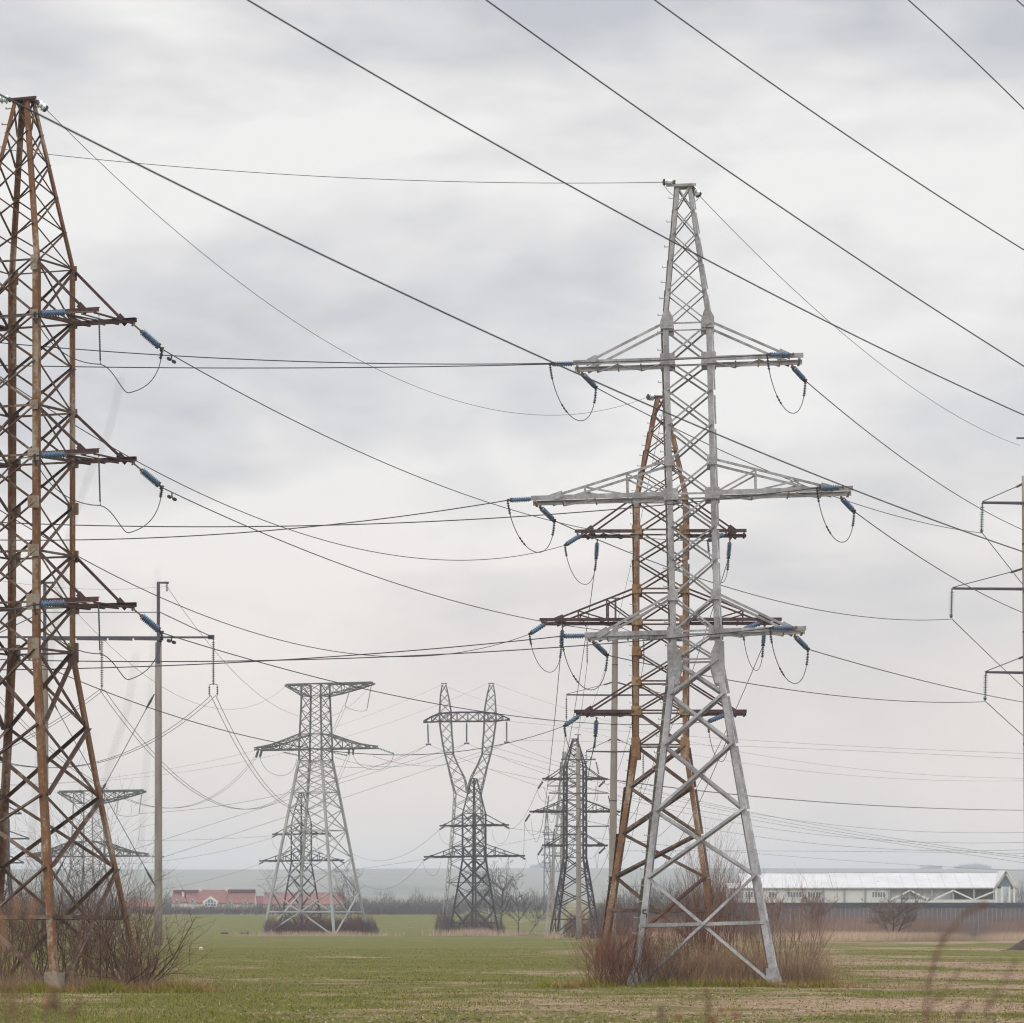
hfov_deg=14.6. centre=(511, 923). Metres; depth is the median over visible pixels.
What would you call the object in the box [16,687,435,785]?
earth wire
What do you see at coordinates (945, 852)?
cable
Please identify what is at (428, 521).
cable
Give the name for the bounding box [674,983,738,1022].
weed stalk
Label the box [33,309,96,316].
insulator string
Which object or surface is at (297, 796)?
cable
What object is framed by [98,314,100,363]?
insulator string
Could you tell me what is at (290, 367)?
cable
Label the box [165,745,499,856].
cable
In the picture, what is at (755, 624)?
insulator string
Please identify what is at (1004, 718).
cable
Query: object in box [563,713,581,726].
insulator string
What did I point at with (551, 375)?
jumper loop
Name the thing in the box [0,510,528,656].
cable
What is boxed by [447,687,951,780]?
earth wire
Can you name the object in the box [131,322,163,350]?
insulator string
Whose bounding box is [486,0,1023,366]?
cable
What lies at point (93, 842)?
weed stalk
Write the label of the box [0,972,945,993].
grass tussocks
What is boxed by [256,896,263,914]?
house
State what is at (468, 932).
dry grass
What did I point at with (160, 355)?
jumper loop
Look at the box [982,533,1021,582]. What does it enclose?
cable
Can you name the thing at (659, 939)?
bare shrub
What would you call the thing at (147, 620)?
insulator string
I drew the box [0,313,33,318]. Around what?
cable
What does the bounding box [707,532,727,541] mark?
insulator string
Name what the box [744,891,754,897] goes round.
window
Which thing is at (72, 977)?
dry weeds
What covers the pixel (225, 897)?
row house
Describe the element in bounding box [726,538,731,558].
insulator string
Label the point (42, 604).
insulator string
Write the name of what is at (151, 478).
insulator string
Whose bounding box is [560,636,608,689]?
jumper loop
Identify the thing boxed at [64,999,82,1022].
weed stalk
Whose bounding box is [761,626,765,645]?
insulator string
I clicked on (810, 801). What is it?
cable
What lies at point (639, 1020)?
stubble
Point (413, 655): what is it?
cable
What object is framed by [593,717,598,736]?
insulator string
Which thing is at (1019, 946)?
soil heap
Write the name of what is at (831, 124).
cable
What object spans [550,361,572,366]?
insulator string
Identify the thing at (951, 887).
industrial hall
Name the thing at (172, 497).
cable
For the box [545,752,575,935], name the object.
lattice pylon
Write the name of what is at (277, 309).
earth wire
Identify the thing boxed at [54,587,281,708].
earth wire
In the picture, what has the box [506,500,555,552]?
jumper loop
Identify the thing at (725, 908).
bare bush
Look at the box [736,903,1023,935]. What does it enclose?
fence
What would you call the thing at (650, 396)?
insulator string
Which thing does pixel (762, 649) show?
jumper loop
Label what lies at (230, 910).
hedge
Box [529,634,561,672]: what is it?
jumper loop
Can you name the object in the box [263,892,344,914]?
house
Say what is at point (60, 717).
twin cable
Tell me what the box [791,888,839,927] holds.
bare tree
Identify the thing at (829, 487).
insulator string
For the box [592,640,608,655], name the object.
insulator string
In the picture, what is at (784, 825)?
cable
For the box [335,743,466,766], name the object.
cable
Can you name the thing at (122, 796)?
twin cable
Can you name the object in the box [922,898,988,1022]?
weed stalk
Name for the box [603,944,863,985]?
dry weeds
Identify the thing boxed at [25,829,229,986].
bare shrub
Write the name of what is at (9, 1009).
weed stalk
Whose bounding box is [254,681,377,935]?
flat top pylon
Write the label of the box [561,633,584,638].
insulator string
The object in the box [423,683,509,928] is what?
wineglass pylon
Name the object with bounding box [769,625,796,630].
insulator string
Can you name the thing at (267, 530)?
cable
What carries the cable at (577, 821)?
hanging from the insulator string
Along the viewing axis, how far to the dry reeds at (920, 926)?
494.32 m
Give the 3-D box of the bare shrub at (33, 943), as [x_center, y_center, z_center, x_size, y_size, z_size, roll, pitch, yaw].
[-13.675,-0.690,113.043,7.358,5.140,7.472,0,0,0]
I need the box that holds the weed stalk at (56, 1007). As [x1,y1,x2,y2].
[48,987,64,1022]
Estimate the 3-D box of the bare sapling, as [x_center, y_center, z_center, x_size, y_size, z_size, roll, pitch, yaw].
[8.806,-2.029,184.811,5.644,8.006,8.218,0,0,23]
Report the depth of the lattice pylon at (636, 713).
181.77 m
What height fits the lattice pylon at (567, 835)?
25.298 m
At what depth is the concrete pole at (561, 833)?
699.75 m
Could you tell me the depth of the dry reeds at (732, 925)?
532.33 m
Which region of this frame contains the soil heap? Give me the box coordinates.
[1006,939,1023,950]
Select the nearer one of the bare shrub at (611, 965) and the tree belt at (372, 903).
the bare shrub at (611, 965)
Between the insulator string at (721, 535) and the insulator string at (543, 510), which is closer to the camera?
the insulator string at (543, 510)
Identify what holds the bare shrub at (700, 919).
on the ground at (411, 927)
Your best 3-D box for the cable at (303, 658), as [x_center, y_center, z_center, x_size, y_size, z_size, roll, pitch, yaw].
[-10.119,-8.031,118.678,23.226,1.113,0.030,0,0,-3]
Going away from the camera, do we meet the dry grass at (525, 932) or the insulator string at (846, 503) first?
the insulator string at (846, 503)
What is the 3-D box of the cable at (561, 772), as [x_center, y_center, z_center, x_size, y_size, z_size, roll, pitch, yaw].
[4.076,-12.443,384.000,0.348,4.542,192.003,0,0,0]
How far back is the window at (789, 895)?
650.02 m
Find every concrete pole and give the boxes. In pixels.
[542,832,559,917]
[543,805,573,930]
[549,734,608,938]
[566,598,664,947]
[952,437,1023,789]
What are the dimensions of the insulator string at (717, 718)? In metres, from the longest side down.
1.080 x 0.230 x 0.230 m
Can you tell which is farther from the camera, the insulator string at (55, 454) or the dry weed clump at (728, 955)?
the dry weed clump at (728, 955)
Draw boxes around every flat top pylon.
[27,789,148,935]
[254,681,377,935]
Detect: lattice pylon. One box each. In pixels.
[0,96,143,991]
[0,790,29,929]
[259,793,343,924]
[424,778,524,934]
[529,738,620,938]
[531,183,852,986]
[539,395,781,964]
[541,813,552,911]
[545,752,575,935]
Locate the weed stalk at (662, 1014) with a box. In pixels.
[656,1003,666,1022]
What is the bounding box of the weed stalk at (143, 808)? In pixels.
[123,570,157,1022]
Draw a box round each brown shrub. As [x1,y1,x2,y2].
[361,914,380,934]
[433,902,458,933]
[456,909,505,933]
[562,914,588,937]
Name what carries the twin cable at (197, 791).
hanging from the insulator string
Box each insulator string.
[0,95,10,103]
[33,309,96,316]
[33,451,93,458]
[33,600,95,607]
[36,100,48,111]
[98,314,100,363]
[98,456,100,505]
[98,603,100,653]
[100,641,103,688]
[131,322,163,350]
[131,461,163,488]
[131,607,163,634]
[212,639,214,684]
[427,723,428,743]
[507,496,531,502]
[528,621,547,634]
[538,505,555,521]
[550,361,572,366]
[559,626,564,646]
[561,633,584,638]
[563,533,582,545]
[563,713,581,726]
[565,696,567,718]
[580,371,597,388]
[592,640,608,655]
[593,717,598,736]
[594,540,598,558]
[646,393,654,400]
[662,178,675,185]
[692,186,701,197]
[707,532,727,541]
[707,713,723,722]
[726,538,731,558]
[743,621,762,627]
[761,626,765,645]
[767,352,793,357]
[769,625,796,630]
[791,365,806,381]
[793,634,809,649]
[817,485,843,490]
[839,496,855,512]
[949,588,953,617]
[980,503,983,532]
[983,671,987,700]
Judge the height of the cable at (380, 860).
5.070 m
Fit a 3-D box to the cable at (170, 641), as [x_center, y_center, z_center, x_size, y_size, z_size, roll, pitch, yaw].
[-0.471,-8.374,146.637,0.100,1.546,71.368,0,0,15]
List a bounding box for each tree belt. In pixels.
[5,885,567,911]
[714,881,1023,902]
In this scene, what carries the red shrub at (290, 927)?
on the ground at (411, 927)
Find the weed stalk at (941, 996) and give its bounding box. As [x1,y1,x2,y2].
[927,965,964,1022]
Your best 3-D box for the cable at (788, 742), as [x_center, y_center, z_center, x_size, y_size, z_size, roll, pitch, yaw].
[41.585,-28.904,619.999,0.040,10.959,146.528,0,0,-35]
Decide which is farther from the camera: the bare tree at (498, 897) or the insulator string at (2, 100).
the bare tree at (498, 897)
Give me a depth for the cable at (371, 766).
635.35 m
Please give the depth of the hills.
4046.01 m
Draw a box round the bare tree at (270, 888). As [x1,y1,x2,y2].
[257,869,284,914]
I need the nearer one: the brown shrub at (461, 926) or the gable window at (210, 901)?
the brown shrub at (461, 926)
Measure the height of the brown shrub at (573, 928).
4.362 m
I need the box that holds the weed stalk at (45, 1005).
[41,981,56,1022]
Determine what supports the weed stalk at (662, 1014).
on the ground at (411, 927)
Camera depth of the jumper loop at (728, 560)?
183.72 m
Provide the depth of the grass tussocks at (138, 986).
116.71 m
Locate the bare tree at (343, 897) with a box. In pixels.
[324,858,365,920]
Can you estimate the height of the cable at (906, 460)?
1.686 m
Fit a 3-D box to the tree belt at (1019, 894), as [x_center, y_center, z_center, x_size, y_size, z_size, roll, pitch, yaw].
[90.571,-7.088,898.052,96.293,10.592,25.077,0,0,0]
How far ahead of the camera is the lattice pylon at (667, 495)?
119.30 m
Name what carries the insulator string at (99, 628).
hanging from the lattice pylon at (34, 550)
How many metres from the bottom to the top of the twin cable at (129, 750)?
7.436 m
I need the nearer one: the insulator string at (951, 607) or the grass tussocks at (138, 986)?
the grass tussocks at (138, 986)
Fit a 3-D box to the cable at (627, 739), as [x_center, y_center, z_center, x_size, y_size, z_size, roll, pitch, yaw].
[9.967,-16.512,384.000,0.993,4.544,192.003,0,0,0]
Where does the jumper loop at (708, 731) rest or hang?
hanging from the insulator string at (717, 718)
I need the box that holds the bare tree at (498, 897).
[470,849,527,932]
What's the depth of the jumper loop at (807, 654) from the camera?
119.64 m
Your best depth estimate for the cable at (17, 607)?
108.42 m
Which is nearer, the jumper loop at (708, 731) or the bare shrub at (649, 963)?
the bare shrub at (649, 963)
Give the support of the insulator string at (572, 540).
attached to the lattice pylon at (636, 713)
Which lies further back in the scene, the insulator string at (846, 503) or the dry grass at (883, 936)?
the dry grass at (883, 936)
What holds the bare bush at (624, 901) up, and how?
on the ground at (411, 927)
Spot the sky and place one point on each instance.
(537, 264)
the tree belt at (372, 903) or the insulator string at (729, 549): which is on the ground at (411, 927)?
the tree belt at (372, 903)
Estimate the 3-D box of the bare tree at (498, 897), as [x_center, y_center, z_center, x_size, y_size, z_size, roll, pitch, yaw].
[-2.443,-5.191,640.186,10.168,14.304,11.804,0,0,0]
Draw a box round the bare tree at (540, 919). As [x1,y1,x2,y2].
[524,903,548,931]
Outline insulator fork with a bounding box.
[208,683,218,695]
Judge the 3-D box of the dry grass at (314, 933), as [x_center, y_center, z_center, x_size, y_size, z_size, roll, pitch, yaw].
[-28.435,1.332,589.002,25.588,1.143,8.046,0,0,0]
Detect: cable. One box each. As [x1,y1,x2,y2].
[0,94,1023,551]
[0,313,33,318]
[0,364,548,368]
[0,376,564,560]
[0,455,33,460]
[0,500,505,540]
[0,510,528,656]
[0,604,33,609]
[0,628,768,661]
[0,689,104,749]
[0,695,215,767]
[0,697,255,807]
[2,342,766,364]
[3,487,816,526]
[3,636,559,669]
[10,838,269,864]
[22,656,563,754]
[35,864,258,895]
[100,690,344,808]
[136,745,461,848]
[139,746,424,813]
[164,350,707,540]
[164,488,615,631]
[164,633,699,724]
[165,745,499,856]
[211,696,349,809]
[247,0,1023,415]
[258,833,557,879]
[306,745,426,767]
[329,836,431,860]
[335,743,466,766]
[374,742,506,765]
[433,746,1007,850]
[469,744,1020,842]
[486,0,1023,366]
[487,745,1023,856]
[491,769,1023,862]
[496,755,1023,858]
[504,827,1017,870]
[507,742,1022,832]
[509,721,1022,753]
[528,740,1020,758]
[531,658,560,841]
[544,573,594,800]
[544,746,593,886]
[547,719,566,817]
[553,778,585,861]
[556,521,948,619]
[561,667,586,784]
[568,773,1023,810]
[597,388,979,532]
[599,664,643,784]
[606,563,726,800]
[606,742,725,886]
[609,655,985,702]
[619,648,761,841]
[622,781,642,860]
[654,0,1023,249]
[807,382,1022,529]
[810,649,1021,701]
[846,851,1023,853]
[855,512,1023,612]
[908,0,1023,108]
[952,619,1022,686]
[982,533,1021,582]
[986,702,1022,734]
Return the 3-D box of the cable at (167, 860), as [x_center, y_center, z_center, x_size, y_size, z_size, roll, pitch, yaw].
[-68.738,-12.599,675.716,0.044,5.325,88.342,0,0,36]
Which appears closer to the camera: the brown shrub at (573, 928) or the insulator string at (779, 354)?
the insulator string at (779, 354)
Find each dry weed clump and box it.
[651,928,786,982]
[761,935,850,983]
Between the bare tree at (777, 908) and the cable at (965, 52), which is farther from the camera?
the bare tree at (777, 908)
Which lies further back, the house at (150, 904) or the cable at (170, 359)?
the house at (150, 904)
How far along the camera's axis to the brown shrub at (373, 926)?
599.59 m
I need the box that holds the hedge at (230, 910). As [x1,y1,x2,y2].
[3,903,466,914]
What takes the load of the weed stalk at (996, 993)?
on the ground at (411, 927)
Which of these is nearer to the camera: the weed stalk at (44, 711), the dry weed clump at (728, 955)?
the weed stalk at (44, 711)
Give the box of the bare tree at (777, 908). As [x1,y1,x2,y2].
[747,888,795,932]
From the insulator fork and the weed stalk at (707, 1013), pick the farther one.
the insulator fork
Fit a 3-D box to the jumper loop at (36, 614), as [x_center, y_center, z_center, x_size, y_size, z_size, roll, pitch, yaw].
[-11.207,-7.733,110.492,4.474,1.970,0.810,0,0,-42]
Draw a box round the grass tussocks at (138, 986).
[0,976,942,992]
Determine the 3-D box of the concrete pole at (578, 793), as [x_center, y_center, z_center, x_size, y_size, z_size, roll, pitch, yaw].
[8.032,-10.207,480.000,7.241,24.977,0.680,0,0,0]
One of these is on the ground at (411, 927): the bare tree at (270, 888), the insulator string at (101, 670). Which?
the bare tree at (270, 888)
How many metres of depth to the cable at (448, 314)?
54.31 m
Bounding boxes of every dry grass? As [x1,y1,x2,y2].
[234,930,404,935]
[421,927,520,935]
[503,928,628,934]
[543,929,562,938]
[645,929,1023,940]
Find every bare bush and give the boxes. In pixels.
[586,893,622,934]
[595,877,663,936]
[631,876,693,925]
[667,886,710,913]
[684,879,753,928]
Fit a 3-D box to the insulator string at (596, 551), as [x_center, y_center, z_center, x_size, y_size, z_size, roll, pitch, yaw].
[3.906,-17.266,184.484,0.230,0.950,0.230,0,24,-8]
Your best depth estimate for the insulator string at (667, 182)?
119.92 m
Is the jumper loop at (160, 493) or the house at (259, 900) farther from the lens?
the house at (259, 900)
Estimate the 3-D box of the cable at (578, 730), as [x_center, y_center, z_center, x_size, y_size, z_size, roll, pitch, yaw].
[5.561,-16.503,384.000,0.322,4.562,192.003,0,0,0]
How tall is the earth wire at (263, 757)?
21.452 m
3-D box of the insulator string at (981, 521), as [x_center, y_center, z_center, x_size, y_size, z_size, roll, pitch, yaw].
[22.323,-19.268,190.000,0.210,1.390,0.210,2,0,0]
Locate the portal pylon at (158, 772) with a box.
[0,582,213,945]
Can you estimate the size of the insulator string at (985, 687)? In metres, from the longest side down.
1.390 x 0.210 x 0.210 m
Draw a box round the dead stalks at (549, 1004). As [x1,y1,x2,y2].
[0,960,1022,1022]
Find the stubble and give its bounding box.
[0,954,1023,1022]
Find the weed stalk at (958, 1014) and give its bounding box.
[953,999,971,1022]
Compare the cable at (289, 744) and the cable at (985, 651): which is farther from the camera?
the cable at (985, 651)
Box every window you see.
[204,898,216,906]
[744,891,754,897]
[768,891,775,897]
[786,891,801,897]
[807,891,821,897]
[871,891,885,897]
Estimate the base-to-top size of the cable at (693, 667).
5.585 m
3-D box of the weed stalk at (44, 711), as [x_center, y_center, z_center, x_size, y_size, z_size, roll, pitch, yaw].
[-1.240,0.187,11.000,0.334,3.387,0.004,0,0,0]
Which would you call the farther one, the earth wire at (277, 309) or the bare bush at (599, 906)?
the bare bush at (599, 906)
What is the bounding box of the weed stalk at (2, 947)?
[0,911,7,1022]
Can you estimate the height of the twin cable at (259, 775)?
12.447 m
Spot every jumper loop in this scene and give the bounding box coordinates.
[33,314,163,392]
[33,456,163,532]
[33,605,163,679]
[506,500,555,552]
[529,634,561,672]
[549,364,596,420]
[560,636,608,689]
[563,726,596,762]
[564,545,596,584]
[707,541,729,582]
[707,729,726,761]
[742,637,763,670]
[766,355,806,413]
[769,628,808,683]
[816,488,854,542]
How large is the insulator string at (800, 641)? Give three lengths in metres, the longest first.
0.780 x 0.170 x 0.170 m
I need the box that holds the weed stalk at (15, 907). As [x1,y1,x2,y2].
[10,896,20,1022]
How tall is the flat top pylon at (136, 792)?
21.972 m
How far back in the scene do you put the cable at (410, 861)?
849.03 m
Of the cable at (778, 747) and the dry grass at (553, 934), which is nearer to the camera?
the dry grass at (553, 934)
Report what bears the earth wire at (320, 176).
attached to the insulator string at (667, 182)
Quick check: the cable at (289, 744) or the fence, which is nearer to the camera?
the cable at (289, 744)
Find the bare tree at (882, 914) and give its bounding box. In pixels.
[859,888,933,932]
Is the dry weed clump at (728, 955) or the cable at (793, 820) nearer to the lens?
the dry weed clump at (728, 955)
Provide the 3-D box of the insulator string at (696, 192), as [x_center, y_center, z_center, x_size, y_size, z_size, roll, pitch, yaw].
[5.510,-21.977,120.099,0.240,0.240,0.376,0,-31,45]
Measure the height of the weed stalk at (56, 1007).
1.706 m
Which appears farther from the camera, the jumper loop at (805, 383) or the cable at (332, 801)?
the cable at (332, 801)
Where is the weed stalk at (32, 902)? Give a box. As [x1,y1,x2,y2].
[25,898,37,1022]
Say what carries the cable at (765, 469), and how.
attached to the insulator string at (591, 383)
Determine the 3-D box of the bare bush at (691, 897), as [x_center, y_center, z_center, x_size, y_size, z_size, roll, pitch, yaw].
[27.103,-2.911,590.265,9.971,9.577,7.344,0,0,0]
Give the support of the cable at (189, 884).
attached to the lattice pylon at (297, 858)
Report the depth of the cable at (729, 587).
145.54 m
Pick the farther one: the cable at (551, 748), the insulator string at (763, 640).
the cable at (551, 748)
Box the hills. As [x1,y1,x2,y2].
[4,868,1023,902]
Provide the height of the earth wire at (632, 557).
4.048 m
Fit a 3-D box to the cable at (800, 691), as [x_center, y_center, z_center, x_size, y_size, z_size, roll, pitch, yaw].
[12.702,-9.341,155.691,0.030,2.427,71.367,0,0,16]
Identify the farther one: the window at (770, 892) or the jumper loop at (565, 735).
the window at (770, 892)
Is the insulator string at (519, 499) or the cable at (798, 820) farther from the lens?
the cable at (798, 820)
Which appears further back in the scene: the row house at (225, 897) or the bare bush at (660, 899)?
the row house at (225, 897)
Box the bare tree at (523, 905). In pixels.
[504,877,541,931]
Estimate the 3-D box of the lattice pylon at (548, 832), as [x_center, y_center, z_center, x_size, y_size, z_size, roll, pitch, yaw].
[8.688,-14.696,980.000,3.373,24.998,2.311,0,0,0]
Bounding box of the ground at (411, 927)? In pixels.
[0,903,1023,1022]
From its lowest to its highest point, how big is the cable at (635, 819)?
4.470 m
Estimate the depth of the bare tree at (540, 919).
650.19 m
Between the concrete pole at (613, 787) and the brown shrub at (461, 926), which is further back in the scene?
the brown shrub at (461, 926)
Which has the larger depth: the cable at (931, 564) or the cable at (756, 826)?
the cable at (756, 826)
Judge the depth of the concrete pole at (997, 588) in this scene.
189.90 m
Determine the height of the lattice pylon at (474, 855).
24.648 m
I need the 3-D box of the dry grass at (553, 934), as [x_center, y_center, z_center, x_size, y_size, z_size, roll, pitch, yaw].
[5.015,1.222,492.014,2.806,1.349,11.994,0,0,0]
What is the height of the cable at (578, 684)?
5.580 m
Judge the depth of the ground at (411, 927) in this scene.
136.97 m
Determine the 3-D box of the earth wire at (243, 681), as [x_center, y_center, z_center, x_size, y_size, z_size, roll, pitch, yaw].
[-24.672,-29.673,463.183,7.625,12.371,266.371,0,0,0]
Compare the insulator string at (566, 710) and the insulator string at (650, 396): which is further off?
the insulator string at (566, 710)
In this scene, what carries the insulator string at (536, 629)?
attached to the lattice pylon at (636, 713)
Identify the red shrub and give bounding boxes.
[261,907,329,934]
[309,913,371,935]
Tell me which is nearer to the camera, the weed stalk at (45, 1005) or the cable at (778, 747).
the weed stalk at (45, 1005)
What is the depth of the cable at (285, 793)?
631.96 m
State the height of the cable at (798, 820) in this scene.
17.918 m
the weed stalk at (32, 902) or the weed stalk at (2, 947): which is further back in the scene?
the weed stalk at (32, 902)
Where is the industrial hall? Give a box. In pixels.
[725,870,1016,902]
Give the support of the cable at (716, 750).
attached to the insulator string at (763, 640)
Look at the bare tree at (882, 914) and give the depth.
469.45 m
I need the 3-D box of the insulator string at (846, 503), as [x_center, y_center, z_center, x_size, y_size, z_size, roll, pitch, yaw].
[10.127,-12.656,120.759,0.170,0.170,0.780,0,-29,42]
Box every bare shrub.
[0,750,200,981]
[0,817,148,982]
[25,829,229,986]
[562,899,690,986]
[570,873,694,973]
[600,905,704,985]
[664,830,749,964]
[723,870,847,975]
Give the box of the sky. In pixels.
[0,0,1023,868]
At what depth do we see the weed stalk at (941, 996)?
13.50 m
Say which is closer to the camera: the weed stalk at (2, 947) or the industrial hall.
the weed stalk at (2, 947)
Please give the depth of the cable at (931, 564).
135.98 m
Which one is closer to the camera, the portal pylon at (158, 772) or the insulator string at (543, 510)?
the insulator string at (543, 510)
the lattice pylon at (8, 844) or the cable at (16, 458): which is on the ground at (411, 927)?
the lattice pylon at (8, 844)
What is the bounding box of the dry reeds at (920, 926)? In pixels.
[631,912,1023,938]
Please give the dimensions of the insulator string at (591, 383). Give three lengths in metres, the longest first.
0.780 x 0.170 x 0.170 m
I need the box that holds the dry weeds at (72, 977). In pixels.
[0,954,286,992]
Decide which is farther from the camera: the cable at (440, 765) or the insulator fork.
the cable at (440, 765)
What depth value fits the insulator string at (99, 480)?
109.88 m
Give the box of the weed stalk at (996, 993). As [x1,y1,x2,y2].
[980,955,1019,1022]
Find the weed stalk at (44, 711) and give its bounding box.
[17,376,121,1020]
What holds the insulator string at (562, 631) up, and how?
hanging from the lattice pylon at (636, 713)
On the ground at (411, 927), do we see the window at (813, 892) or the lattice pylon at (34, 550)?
the lattice pylon at (34, 550)
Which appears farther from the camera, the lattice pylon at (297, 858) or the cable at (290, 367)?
the lattice pylon at (297, 858)
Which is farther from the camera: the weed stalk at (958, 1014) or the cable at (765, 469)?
the cable at (765, 469)
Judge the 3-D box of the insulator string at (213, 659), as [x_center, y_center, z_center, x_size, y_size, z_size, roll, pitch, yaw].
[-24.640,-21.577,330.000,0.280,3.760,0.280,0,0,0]
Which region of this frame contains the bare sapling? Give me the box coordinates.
[655,808,777,961]
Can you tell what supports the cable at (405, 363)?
attached to the insulator string at (779, 354)
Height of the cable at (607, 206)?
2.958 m
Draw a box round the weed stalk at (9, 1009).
[5,994,16,1022]
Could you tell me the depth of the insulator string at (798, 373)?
120.77 m
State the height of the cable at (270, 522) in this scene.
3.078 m
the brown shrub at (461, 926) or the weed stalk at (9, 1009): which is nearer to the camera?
the weed stalk at (9, 1009)
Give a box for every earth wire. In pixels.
[0,682,490,784]
[5,149,662,182]
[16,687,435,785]
[47,110,646,414]
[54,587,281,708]
[168,588,371,717]
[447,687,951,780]
[493,683,988,777]
[579,412,662,726]
[700,196,1019,445]
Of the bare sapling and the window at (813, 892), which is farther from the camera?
the window at (813, 892)
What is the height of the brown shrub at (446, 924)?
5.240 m
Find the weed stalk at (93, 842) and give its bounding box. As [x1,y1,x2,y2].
[75,654,135,1022]
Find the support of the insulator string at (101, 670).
hanging from the portal pylon at (158, 772)
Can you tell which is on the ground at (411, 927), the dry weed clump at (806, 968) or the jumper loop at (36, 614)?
the dry weed clump at (806, 968)
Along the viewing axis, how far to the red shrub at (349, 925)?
596.61 m
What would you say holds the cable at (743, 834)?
attached to the insulator string at (428, 733)
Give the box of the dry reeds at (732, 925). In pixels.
[627,914,832,936]
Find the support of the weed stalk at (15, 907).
on the ground at (411, 927)
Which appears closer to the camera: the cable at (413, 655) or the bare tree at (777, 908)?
the cable at (413, 655)
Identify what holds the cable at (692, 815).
attached to the insulator string
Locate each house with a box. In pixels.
[126,900,153,914]
[172,887,256,914]
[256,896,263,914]
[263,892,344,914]
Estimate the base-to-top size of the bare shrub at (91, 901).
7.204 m
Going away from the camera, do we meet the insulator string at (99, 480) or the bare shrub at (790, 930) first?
the insulator string at (99, 480)
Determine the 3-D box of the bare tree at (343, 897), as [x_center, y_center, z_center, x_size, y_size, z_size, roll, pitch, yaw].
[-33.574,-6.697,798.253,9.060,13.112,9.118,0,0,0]
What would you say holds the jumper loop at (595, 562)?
hanging from the insulator string at (572, 540)
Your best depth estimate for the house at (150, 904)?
1002.10 m
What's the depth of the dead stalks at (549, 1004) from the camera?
88.94 m
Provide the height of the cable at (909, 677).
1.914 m
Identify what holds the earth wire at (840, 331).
attached to the insulator string at (696, 192)
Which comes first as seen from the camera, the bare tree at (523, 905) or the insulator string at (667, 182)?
the insulator string at (667, 182)
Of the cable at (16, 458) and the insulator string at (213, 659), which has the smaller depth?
the cable at (16, 458)
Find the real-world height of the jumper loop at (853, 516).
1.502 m
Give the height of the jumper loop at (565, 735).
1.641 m
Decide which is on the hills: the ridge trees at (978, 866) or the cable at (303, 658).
the ridge trees at (978, 866)
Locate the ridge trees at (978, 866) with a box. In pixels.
[529,862,991,868]
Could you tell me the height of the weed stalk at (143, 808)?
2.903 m
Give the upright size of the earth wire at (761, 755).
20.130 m
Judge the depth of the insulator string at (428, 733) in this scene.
679.91 m
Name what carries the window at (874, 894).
in the industrial hall
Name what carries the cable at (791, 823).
attached to the wineglass pylon at (484, 720)
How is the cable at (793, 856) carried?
attached to the lattice pylon at (474, 855)
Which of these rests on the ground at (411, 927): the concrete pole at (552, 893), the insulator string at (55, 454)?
the concrete pole at (552, 893)
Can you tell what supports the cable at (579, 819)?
attached to the insulator string at (595, 730)

